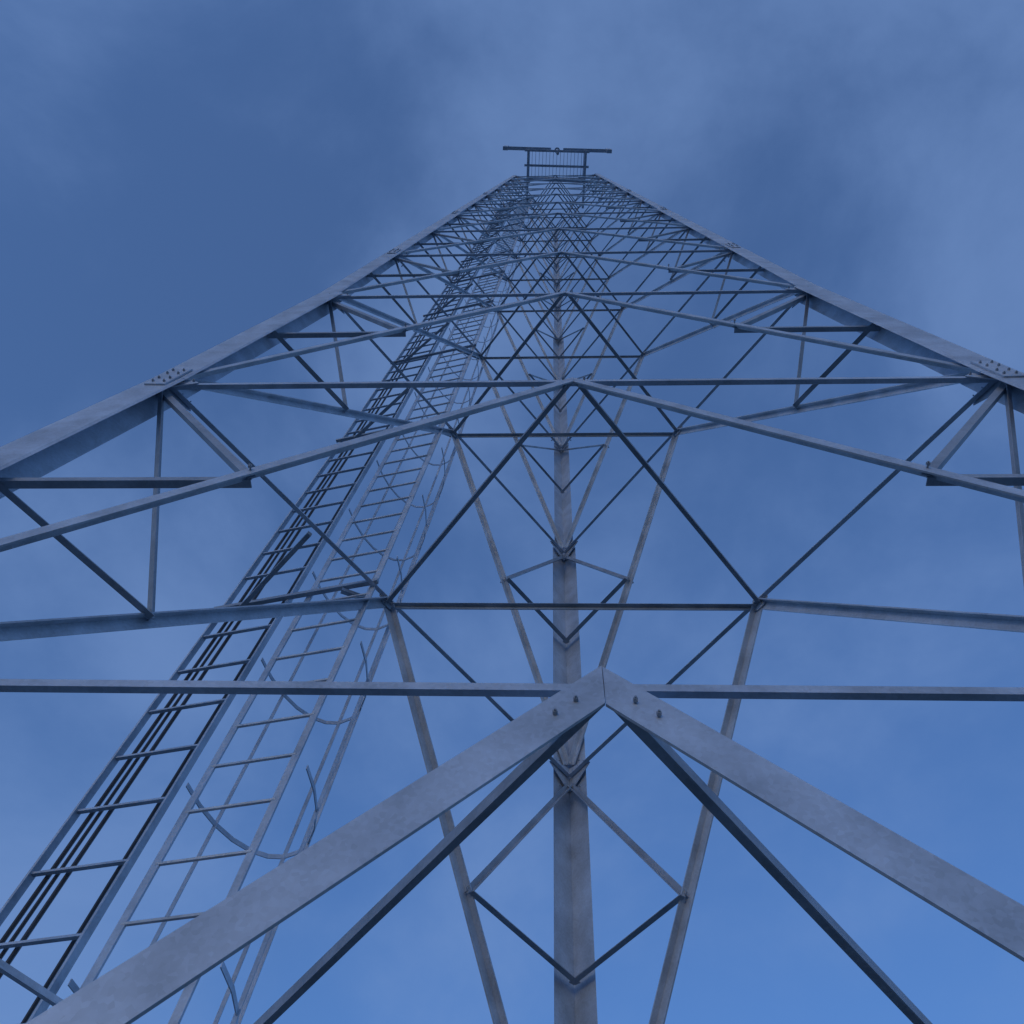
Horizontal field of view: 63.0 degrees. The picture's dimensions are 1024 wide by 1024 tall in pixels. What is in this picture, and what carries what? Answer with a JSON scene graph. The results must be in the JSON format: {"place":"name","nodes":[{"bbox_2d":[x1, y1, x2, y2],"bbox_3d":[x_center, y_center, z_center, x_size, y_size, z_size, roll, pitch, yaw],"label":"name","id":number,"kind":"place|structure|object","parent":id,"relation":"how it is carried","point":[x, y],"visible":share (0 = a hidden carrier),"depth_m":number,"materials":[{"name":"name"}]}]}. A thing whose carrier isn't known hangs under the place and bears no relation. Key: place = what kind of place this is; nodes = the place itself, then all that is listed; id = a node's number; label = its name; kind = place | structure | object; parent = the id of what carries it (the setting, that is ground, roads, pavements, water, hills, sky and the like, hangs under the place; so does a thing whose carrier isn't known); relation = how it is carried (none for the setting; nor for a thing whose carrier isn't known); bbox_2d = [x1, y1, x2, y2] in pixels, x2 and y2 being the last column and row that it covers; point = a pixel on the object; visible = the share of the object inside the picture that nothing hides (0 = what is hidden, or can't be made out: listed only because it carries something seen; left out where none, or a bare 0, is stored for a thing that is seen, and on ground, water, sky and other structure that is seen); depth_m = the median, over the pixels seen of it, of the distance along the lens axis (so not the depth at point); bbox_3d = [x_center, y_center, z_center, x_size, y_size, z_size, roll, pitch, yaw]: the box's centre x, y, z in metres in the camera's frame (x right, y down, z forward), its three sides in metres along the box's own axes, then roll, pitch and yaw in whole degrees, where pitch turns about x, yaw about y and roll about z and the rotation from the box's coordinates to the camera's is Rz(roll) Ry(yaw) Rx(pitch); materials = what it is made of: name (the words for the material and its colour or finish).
{"place":"outdoors","nodes":[
{"label":"outdoors","id":0,"kind":"place"},
{"bbox_2d":[0,0,1023,1023],"label":"sky","id":1,"kind":"structure","parent":0,"point":[178,177],"materials":[{"name":"blue"}]},
{"label":"ground","id":2,"kind":"structure","parent":0,"visible":0},
{"bbox_2d":[0,202,515,1023],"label":"cable tray","id":3,"kind":"object","parent":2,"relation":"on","point":[70,956],"visible":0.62,"depth_m":4.39,"materials":[{"name":"metal"}]},
{"bbox_3d":[0.160,5.123,0.610,1.240,0.520,1.240,2,-64,2],"label":"concrete footing","id":4,"kind":"object","parent":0,"visible":0},
{"bbox_2d":[0,145,1023,1023],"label":"lattice tower","id":5,"kind":"structure","parent":4,"relation":"on","point":[160,971],"depth_m":4.36,"materials":[{"name":"metal"}]},
{"bbox_2d":[68,193,535,1023],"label":"caged ladder","id":6,"kind":"object","parent":5,"relation":"attached to","point":[250,853],"visible":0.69,"depth_m":4.96,"materials":[{"name":"metal"}]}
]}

